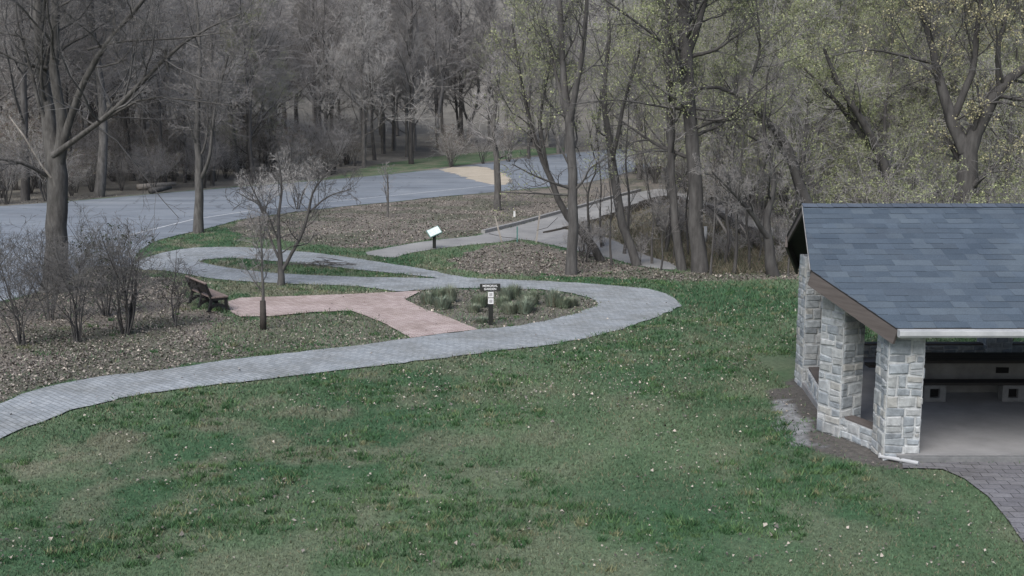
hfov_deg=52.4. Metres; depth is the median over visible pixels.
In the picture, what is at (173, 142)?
thicket shrub
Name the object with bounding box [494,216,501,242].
wooden stake
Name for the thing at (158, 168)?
thicket shrub
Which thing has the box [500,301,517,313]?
green clump
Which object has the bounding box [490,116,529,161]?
thicket shrub
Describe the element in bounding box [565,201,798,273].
mound grass
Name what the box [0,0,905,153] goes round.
distant woods
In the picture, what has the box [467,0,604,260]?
leaning tree
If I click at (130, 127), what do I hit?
thicket shrub
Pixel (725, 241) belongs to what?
brush
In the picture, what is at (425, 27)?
bare tree
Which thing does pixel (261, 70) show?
bare tree
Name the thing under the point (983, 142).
thicket shrub
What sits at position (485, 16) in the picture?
bare tree
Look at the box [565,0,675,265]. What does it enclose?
leaning tree
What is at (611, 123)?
budding tree
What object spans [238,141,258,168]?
thicket shrub
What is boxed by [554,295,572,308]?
green clump
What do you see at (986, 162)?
thicket shrub
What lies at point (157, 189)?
fallen log
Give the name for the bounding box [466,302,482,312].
green clump
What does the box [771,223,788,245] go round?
brush
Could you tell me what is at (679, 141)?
budding tree
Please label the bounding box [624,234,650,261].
brush
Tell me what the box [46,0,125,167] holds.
bare tree
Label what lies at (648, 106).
budding tree
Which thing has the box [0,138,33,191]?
thicket shrub
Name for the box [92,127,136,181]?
thicket shrub
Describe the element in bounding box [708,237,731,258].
brush
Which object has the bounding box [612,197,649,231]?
brush
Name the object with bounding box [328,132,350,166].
thicket shrub
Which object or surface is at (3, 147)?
thicket shrub
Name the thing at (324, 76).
bare tree
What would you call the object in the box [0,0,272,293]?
bare tree
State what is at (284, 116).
bare tree
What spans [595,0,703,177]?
budding tree
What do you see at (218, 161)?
thicket shrub
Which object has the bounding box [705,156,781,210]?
thicket shrub
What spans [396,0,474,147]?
bare tree
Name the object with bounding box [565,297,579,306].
green clump
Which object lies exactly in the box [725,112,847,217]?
thicket shrub
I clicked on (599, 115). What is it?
bare tree
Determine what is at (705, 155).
thicket shrub
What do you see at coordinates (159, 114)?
bare tree
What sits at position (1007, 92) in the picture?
budding tree
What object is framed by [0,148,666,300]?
road
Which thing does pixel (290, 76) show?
bare tree
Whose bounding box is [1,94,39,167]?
thicket shrub
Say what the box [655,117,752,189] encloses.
thicket shrub
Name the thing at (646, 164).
thicket shrub
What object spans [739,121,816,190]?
thicket shrub
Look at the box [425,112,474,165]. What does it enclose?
thicket shrub
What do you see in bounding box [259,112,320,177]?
thicket shrub
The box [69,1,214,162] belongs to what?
bare tree
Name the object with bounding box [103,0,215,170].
bare tree
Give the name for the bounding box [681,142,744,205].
thicket shrub
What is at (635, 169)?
thicket shrub
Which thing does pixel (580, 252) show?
brush
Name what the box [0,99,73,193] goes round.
thicket shrub
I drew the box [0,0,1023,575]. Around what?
ground
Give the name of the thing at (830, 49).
budding tree
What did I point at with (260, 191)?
bare shrub
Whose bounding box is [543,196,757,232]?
timber edging
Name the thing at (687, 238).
sapling
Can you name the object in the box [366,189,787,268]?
concrete path
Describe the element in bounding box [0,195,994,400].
leaf litter
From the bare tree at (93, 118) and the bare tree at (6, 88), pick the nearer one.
the bare tree at (6, 88)
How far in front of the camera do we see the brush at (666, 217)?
47.87 m
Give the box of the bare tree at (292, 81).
[273,34,310,129]
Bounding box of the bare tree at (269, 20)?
[189,0,318,182]
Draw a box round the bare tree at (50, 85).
[0,2,97,128]
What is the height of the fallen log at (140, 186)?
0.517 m
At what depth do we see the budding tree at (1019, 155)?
58.09 m
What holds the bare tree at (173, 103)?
on the ground at (424, 160)
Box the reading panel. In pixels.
[426,226,441,248]
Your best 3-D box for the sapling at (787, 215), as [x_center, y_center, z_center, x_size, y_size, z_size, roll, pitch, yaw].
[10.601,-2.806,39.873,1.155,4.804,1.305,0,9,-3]
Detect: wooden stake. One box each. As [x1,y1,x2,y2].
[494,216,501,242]
[536,211,540,242]
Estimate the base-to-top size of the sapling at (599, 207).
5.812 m
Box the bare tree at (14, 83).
[0,9,36,125]
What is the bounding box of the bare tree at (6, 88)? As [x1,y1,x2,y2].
[0,0,86,185]
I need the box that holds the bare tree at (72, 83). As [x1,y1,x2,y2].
[33,7,110,99]
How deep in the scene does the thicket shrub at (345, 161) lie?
109.28 m
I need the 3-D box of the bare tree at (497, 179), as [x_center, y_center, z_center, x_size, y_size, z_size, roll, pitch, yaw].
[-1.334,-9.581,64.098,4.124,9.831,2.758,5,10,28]
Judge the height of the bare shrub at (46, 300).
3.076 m
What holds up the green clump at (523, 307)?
on the ground at (424, 160)
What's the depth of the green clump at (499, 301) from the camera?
32.86 m
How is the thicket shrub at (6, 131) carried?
on the ground at (424, 160)
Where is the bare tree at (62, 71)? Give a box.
[0,6,123,112]
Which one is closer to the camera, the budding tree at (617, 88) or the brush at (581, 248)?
the brush at (581, 248)
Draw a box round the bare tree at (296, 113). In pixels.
[269,0,354,132]
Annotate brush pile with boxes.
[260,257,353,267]
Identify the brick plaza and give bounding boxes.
[228,290,476,337]
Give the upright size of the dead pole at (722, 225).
1.640 m
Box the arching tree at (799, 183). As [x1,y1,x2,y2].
[651,0,839,202]
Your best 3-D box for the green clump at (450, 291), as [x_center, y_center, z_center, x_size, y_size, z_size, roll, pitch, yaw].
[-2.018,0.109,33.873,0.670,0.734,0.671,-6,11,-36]
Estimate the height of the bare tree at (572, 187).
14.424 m
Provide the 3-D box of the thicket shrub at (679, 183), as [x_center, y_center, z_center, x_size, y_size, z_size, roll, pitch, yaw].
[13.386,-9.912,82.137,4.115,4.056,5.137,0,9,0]
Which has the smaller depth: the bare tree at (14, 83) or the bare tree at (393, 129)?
the bare tree at (14, 83)
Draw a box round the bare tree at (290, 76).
[166,0,347,170]
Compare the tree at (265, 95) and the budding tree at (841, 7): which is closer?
the budding tree at (841, 7)
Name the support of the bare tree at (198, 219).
on the ground at (424, 160)
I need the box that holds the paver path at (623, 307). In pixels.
[0,247,680,437]
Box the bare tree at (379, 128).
[357,10,428,134]
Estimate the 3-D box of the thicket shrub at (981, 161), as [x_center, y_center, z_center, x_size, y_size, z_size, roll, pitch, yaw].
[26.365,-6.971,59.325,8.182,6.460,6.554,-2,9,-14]
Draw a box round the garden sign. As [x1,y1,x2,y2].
[480,284,499,324]
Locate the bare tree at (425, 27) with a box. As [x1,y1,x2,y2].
[353,0,460,136]
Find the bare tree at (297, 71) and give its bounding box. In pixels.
[223,0,332,163]
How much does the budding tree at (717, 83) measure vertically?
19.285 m
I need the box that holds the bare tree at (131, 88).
[103,10,171,161]
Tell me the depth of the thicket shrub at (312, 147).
96.05 m
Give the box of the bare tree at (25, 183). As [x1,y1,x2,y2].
[0,0,135,200]
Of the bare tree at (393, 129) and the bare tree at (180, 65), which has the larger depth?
the bare tree at (393, 129)
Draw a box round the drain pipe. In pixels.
[878,452,918,464]
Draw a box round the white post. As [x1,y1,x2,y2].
[704,226,706,241]
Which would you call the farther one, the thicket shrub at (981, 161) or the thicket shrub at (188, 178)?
the thicket shrub at (188, 178)
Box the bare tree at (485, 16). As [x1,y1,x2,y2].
[450,0,527,144]
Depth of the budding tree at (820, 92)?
89.28 m
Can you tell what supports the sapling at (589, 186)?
on the ground at (424, 160)
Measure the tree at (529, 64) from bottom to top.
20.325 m
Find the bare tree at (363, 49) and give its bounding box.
[305,0,435,167]
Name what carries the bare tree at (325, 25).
on the ground at (424, 160)
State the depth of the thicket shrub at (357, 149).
106.93 m
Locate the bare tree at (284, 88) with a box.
[250,12,302,138]
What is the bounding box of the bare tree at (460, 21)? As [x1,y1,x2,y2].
[423,0,517,145]
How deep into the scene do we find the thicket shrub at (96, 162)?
78.96 m
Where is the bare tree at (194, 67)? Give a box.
[149,0,263,157]
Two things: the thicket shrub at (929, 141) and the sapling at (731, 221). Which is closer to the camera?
the sapling at (731, 221)
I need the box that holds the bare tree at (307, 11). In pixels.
[272,0,382,150]
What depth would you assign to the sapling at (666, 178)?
43.96 m
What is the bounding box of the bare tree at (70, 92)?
[20,2,96,130]
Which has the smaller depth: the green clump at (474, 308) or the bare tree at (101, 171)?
the green clump at (474, 308)
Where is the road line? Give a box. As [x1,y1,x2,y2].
[135,185,491,233]
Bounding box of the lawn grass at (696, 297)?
[0,213,1023,575]
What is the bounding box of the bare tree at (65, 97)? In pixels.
[0,0,172,190]
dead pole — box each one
[707,205,776,252]
[715,214,734,248]
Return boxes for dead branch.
[9,117,51,177]
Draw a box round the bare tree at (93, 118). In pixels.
[91,98,96,121]
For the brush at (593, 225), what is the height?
1.989 m
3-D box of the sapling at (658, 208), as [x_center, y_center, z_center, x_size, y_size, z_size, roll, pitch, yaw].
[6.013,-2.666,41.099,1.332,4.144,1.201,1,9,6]
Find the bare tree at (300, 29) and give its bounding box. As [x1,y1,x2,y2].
[266,0,358,155]
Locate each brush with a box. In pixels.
[557,219,608,262]
[562,214,604,256]
[578,210,615,250]
[590,218,617,245]
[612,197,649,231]
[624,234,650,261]
[633,232,653,253]
[636,185,684,225]
[644,206,684,242]
[650,203,684,239]
[657,202,687,236]
[677,191,688,215]
[703,201,734,234]
[704,199,728,226]
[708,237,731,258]
[709,224,750,261]
[731,204,759,226]
[738,216,763,250]
[748,212,773,239]
[756,207,789,235]
[771,220,792,255]
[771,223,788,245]
[773,222,789,250]
[774,242,787,266]
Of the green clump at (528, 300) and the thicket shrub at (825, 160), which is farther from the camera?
the thicket shrub at (825, 160)
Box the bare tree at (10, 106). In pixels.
[1,68,75,124]
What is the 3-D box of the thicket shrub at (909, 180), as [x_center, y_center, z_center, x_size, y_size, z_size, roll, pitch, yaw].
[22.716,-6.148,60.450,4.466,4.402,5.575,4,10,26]
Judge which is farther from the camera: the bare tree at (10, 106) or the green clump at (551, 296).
the bare tree at (10, 106)
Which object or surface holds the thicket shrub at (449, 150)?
on the ground at (424, 160)
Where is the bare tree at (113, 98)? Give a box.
[84,32,121,155]
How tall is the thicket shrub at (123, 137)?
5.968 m
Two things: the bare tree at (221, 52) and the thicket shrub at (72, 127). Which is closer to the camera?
the thicket shrub at (72, 127)
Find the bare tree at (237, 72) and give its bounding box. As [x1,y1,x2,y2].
[188,1,274,149]
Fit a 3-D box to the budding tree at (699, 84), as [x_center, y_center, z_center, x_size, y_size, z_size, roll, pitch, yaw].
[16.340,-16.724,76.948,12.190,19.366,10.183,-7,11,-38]
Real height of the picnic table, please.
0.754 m
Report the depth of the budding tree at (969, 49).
74.99 m
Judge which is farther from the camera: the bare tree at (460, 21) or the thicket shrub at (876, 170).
the bare tree at (460, 21)
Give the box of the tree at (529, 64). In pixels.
[462,0,559,158]
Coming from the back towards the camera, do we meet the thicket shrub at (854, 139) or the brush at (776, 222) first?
the thicket shrub at (854, 139)
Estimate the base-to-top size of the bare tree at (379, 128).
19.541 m
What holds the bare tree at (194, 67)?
on the ground at (424, 160)
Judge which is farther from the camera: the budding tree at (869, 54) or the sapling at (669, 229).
the budding tree at (869, 54)
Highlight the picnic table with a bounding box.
[864,352,1023,401]
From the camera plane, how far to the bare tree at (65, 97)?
77.83 m
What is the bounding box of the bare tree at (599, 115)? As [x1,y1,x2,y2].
[567,0,639,150]
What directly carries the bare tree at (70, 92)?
on the ground at (424, 160)
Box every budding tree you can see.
[512,42,570,144]
[543,0,682,179]
[589,3,641,148]
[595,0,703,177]
[598,2,664,158]
[599,0,783,195]
[619,56,666,129]
[647,5,772,184]
[650,0,761,203]
[651,0,779,172]
[676,0,835,131]
[677,0,777,188]
[677,0,816,218]
[695,0,839,208]
[720,0,879,145]
[726,0,895,159]
[739,0,897,202]
[742,1,843,135]
[774,11,845,136]
[778,0,952,201]
[786,0,895,169]
[804,0,964,201]
[805,0,1023,203]
[824,0,975,169]
[831,0,933,127]
[844,1,960,157]
[845,0,922,132]
[859,0,1023,200]
[863,0,986,138]
[894,1,1000,137]
[905,3,1005,125]
[928,0,1022,194]
[933,0,1023,202]
[940,0,1023,201]
[953,26,1023,149]
[963,1,1023,121]
[986,0,1023,150]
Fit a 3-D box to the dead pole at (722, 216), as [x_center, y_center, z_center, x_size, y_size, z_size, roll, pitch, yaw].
[10.361,-2.513,46.297,3.522,2.408,0.695,7,11,37]
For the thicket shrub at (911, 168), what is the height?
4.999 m
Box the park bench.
[185,275,229,311]
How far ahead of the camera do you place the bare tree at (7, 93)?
77.41 m
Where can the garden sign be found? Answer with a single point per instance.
(490, 288)
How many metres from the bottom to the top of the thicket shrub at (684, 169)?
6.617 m
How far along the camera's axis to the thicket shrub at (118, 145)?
93.54 m
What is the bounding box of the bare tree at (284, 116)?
[221,0,319,150]
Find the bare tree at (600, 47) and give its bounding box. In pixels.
[576,0,634,119]
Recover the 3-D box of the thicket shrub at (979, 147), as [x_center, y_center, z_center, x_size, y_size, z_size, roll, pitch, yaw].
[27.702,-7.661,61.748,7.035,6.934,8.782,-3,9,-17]
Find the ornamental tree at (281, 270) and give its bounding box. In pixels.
[223,141,363,284]
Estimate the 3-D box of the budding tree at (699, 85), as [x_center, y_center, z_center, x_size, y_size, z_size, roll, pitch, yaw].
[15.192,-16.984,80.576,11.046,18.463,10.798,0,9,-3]
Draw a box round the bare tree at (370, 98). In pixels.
[335,1,401,133]
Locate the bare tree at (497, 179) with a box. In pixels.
[464,51,513,210]
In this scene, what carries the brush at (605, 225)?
on the ground at (424, 160)
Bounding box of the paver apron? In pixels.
[902,462,1023,540]
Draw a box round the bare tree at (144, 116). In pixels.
[79,0,237,166]
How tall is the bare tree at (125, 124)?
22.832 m
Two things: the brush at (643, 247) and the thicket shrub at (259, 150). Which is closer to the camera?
the brush at (643, 247)
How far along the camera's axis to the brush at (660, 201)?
50.07 m
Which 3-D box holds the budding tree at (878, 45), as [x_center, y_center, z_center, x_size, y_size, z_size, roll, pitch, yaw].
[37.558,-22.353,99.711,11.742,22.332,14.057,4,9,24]
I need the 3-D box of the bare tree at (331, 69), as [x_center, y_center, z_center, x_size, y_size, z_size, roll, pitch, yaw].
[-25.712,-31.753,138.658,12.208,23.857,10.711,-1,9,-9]
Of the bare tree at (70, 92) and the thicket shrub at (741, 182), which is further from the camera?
the bare tree at (70, 92)
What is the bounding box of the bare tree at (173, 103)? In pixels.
[167,64,206,138]
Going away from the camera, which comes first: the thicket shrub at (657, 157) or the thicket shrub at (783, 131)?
the thicket shrub at (783, 131)
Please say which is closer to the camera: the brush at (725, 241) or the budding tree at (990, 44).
the brush at (725, 241)
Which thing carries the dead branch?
attached to the bare tree at (57, 141)
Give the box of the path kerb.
[481,189,640,233]
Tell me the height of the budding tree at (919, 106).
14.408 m
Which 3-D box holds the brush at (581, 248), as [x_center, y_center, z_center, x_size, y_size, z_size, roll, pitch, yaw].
[2.999,-1.915,43.367,2.252,1.921,1.738,0,9,2]
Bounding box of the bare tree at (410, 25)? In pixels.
[372,0,481,163]
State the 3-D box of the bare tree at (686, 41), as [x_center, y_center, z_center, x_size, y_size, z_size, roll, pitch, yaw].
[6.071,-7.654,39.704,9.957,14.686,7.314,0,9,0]
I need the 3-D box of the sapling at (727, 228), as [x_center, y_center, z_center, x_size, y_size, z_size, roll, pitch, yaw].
[9.007,-4.755,42.461,2.516,7.826,2.268,-1,9,-4]
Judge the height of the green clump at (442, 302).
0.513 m
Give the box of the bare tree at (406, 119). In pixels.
[349,5,426,156]
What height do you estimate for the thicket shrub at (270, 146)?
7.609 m
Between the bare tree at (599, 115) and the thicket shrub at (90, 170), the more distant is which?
the bare tree at (599, 115)
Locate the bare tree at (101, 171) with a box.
[0,0,225,196]
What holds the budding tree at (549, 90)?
on the ground at (424, 160)
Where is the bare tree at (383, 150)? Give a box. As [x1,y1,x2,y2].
[333,0,431,153]
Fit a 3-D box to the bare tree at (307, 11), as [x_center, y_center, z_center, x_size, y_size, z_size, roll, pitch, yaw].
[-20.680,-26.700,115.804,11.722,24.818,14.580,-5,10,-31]
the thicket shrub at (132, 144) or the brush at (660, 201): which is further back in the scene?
the thicket shrub at (132, 144)
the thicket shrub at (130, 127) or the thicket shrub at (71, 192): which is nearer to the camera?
the thicket shrub at (71, 192)
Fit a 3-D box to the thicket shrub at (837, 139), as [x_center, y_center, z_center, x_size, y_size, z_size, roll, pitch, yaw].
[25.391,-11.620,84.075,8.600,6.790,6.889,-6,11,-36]
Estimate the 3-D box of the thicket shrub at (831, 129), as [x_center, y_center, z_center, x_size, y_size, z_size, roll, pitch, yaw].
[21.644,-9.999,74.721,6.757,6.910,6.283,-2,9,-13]
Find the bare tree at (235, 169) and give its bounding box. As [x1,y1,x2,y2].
[133,0,320,174]
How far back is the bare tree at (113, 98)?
109.00 m
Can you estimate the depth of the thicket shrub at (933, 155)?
58.11 m
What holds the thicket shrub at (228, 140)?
on the ground at (424, 160)
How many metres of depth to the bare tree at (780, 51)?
69.52 m
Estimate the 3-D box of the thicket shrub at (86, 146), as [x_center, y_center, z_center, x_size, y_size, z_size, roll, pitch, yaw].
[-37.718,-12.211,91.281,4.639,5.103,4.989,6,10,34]
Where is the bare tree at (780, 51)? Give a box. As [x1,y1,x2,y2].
[673,0,879,182]
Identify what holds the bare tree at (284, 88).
on the ground at (424, 160)
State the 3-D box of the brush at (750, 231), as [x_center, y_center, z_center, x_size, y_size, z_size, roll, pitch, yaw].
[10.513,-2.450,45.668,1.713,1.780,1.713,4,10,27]
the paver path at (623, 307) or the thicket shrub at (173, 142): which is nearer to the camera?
the paver path at (623, 307)
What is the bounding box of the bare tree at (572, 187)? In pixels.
[488,0,652,274]
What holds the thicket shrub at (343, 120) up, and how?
on the ground at (424, 160)
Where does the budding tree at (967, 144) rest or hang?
on the ground at (424, 160)
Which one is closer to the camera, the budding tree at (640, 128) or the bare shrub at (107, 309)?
the bare shrub at (107, 309)
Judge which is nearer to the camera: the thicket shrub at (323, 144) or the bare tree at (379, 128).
the thicket shrub at (323, 144)
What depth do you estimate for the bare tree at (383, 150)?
125.97 m
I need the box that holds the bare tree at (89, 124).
[67,56,116,144]
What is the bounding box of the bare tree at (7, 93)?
[0,0,35,190]
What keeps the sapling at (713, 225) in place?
on the ground at (424, 160)
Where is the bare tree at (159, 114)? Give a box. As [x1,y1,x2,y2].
[108,0,199,181]
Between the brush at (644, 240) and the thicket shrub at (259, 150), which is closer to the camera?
the brush at (644, 240)
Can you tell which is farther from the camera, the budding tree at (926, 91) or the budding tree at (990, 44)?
the budding tree at (926, 91)
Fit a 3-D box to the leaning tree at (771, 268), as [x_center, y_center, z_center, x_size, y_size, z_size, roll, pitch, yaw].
[8.887,-4.576,38.774,5.340,9.005,2.633,-5,10,-30]
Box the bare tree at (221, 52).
[193,0,258,120]
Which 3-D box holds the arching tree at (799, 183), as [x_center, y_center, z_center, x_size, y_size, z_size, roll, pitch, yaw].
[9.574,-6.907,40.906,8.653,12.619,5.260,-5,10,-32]
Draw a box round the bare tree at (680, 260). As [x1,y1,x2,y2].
[600,0,710,270]
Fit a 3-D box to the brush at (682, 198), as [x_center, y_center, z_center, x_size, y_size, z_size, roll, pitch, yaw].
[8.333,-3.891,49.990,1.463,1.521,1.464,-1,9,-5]
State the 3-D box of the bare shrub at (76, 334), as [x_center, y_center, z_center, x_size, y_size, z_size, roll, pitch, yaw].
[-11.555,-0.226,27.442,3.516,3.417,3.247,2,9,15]
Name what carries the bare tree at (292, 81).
on the ground at (424, 160)
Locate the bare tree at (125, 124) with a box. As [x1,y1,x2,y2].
[50,0,150,180]
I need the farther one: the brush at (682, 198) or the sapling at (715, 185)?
the brush at (682, 198)
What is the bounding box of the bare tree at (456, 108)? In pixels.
[421,3,480,142]
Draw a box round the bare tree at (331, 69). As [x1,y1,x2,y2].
[289,0,351,128]
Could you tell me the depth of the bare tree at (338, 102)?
128.93 m
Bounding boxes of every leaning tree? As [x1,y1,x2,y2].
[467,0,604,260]
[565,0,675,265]
[690,43,811,276]
[774,19,925,202]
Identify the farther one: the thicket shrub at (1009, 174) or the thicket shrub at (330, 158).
the thicket shrub at (330, 158)
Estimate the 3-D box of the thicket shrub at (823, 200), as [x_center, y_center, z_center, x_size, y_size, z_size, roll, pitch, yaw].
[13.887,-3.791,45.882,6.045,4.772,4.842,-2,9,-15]
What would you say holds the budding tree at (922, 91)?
on the ground at (424, 160)
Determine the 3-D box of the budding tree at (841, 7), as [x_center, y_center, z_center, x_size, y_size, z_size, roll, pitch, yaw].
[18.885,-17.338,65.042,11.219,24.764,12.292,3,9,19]
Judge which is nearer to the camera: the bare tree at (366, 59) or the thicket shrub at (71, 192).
the thicket shrub at (71, 192)
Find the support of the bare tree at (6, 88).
on the ground at (424, 160)
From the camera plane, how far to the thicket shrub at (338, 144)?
96.09 m
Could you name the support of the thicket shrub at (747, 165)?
on the ground at (424, 160)
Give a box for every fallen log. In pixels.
[136,182,176,189]
[148,186,171,193]
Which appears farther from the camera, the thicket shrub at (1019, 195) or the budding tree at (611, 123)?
the budding tree at (611, 123)
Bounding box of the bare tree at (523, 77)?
[508,10,556,141]
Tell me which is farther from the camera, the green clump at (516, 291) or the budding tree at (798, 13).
the budding tree at (798, 13)
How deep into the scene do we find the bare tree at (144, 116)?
96.88 m
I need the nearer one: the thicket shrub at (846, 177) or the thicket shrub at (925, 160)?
the thicket shrub at (925, 160)
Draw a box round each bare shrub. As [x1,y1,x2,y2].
[0,215,40,302]
[0,217,155,342]
[0,225,82,345]
[1,219,104,320]
[32,200,190,334]
[39,198,153,316]
[139,236,206,325]
[234,166,294,213]
[261,147,331,208]
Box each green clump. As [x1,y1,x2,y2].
[419,289,437,304]
[430,294,453,309]
[431,287,446,297]
[441,283,457,302]
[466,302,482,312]
[470,292,487,307]
[474,316,487,322]
[494,293,510,306]
[497,285,513,299]
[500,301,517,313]
[506,281,521,299]
[513,297,533,314]
[515,294,536,309]
[520,287,542,303]
[543,287,566,306]
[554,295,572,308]
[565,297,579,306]
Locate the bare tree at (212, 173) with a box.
[133,0,254,185]
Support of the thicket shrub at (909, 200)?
on the ground at (424, 160)
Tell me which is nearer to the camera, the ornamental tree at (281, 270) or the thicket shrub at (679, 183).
the ornamental tree at (281, 270)
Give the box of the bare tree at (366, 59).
[348,7,423,122]
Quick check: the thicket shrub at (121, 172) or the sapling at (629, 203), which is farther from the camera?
the thicket shrub at (121, 172)
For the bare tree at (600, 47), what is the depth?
149.35 m
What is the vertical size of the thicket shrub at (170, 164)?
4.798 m
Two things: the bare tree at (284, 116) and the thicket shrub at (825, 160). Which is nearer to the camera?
the thicket shrub at (825, 160)
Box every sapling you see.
[567,93,623,257]
[583,122,607,247]
[593,141,625,265]
[610,82,648,253]
[627,114,669,263]
[648,169,679,270]
[649,84,701,251]
[663,157,686,259]
[675,128,706,254]
[699,133,733,274]
[704,74,763,263]
[704,138,725,251]
[718,80,761,273]
[720,165,749,249]
[730,102,780,269]
[753,163,778,259]
[775,84,833,220]
[777,153,795,275]
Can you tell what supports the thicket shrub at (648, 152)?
on the ground at (424, 160)
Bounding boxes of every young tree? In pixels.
[233,206,274,329]
[377,164,395,217]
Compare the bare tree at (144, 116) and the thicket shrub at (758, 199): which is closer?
the thicket shrub at (758, 199)
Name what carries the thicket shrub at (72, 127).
on the ground at (424, 160)
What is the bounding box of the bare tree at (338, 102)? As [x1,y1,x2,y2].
[297,0,371,126]
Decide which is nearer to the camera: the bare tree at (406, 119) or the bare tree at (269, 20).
the bare tree at (269, 20)
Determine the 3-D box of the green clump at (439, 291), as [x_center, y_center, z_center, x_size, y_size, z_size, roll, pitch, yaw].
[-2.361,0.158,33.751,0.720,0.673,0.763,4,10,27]
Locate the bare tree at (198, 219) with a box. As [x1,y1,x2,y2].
[154,0,259,233]
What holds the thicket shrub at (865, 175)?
on the ground at (424, 160)
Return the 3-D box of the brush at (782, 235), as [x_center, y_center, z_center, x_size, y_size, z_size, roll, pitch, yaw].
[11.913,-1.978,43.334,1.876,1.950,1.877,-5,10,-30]
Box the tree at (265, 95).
[209,0,303,176]
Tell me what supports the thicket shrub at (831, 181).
on the ground at (424, 160)
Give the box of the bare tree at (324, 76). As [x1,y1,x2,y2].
[288,5,353,137]
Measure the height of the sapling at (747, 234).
6.740 m
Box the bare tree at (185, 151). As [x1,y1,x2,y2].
[125,0,228,182]
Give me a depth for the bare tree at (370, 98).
138.51 m
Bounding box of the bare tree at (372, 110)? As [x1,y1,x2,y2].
[332,0,435,159]
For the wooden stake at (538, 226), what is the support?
on the ground at (424, 160)
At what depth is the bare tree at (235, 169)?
91.37 m
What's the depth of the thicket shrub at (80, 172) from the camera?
76.64 m
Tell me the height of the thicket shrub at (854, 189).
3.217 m
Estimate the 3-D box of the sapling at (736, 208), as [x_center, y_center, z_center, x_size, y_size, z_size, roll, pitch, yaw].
[8.744,-4.155,39.945,1.880,7.461,1.734,6,11,37]
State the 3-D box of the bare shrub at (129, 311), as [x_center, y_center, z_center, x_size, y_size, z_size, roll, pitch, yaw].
[-10.817,-0.625,28.734,3.165,3.842,3.782,3,9,22]
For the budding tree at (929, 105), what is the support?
on the ground at (424, 160)
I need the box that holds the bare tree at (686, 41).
[542,0,811,272]
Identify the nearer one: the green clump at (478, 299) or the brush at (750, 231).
the green clump at (478, 299)
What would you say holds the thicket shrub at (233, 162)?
on the ground at (424, 160)
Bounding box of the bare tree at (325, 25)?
[291,0,382,166]
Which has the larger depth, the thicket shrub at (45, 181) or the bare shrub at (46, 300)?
the thicket shrub at (45, 181)
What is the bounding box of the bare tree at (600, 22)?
[569,0,657,138]
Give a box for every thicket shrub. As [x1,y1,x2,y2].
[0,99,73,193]
[0,106,41,189]
[0,108,18,177]
[0,110,36,197]
[0,112,94,201]
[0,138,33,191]
[0,139,41,203]
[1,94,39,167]
[1,105,79,187]
[28,99,96,174]
[66,122,98,183]
[67,153,90,195]
[68,154,91,192]
[69,136,115,191]
[72,125,110,176]
[74,115,144,178]
[74,140,121,182]
[86,104,140,167]
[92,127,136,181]
[95,152,133,190]
[107,103,178,176]
[107,105,152,160]
[108,127,134,173]
[115,123,145,173]
[123,136,166,183]
[124,142,178,188]
[125,145,161,183]
[130,125,170,176]
[132,100,207,180]
[132,110,193,177]
[133,129,187,182]
[156,118,219,177]
[169,116,226,172]
[171,141,194,180]
[174,147,217,180]
[176,122,242,180]
[177,131,238,187]
[189,110,257,171]
[190,143,233,181]
[206,116,245,167]
[208,134,247,178]
[219,123,262,173]
[226,98,266,162]
[237,93,300,171]
[237,114,279,171]
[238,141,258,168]
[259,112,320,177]
[275,141,308,171]
[277,110,317,160]
[285,106,346,171]
[291,124,330,173]
[300,110,367,173]
[301,116,352,171]
[313,140,342,174]
[316,107,379,164]
[328,101,373,163]
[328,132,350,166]
[343,127,373,165]
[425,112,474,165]
[429,123,468,166]
[465,123,503,163]
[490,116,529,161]
[605,127,656,173]
[616,114,683,183]
[617,111,679,179]
[628,141,661,175]
[652,110,720,192]
[652,144,681,183]
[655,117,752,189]
[658,103,837,220]
[658,143,685,186]
[663,124,741,188]
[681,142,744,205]
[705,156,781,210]
[710,128,797,202]
[724,165,763,205]
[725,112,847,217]
[728,108,885,211]
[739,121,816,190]
[752,148,883,237]
[764,128,862,202]
[771,137,845,204]
[775,120,826,203]
[781,129,956,203]
[785,115,892,200]
[789,113,853,156]
[795,106,853,158]
[809,157,854,203]
[815,164,871,202]
[823,119,904,190]
[828,169,877,203]
[829,119,1004,203]
[839,180,938,203]
[841,126,912,194]
[848,143,911,202]
[863,110,1012,203]
[864,146,940,202]
[872,135,948,202]
[879,150,1023,203]
[895,112,1022,202]
[898,104,1022,203]
[903,108,947,191]
[904,115,983,192]
[908,104,1008,188]
[934,122,1023,202]
[948,131,1023,202]
[984,141,1023,203]
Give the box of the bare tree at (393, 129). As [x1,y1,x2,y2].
[366,0,448,150]
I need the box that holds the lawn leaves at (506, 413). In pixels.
[0,259,1023,568]
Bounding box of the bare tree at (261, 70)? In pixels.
[180,0,290,167]
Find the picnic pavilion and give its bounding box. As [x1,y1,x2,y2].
[785,203,1023,463]
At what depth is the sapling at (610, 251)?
42.47 m
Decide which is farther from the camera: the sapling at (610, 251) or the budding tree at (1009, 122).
the budding tree at (1009, 122)
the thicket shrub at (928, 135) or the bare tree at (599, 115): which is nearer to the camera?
the thicket shrub at (928, 135)
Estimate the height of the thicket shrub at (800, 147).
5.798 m
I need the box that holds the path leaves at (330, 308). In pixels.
[10,230,666,414]
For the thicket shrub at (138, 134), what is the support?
on the ground at (424, 160)
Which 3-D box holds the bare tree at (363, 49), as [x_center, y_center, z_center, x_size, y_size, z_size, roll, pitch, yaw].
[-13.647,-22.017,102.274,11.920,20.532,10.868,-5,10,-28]

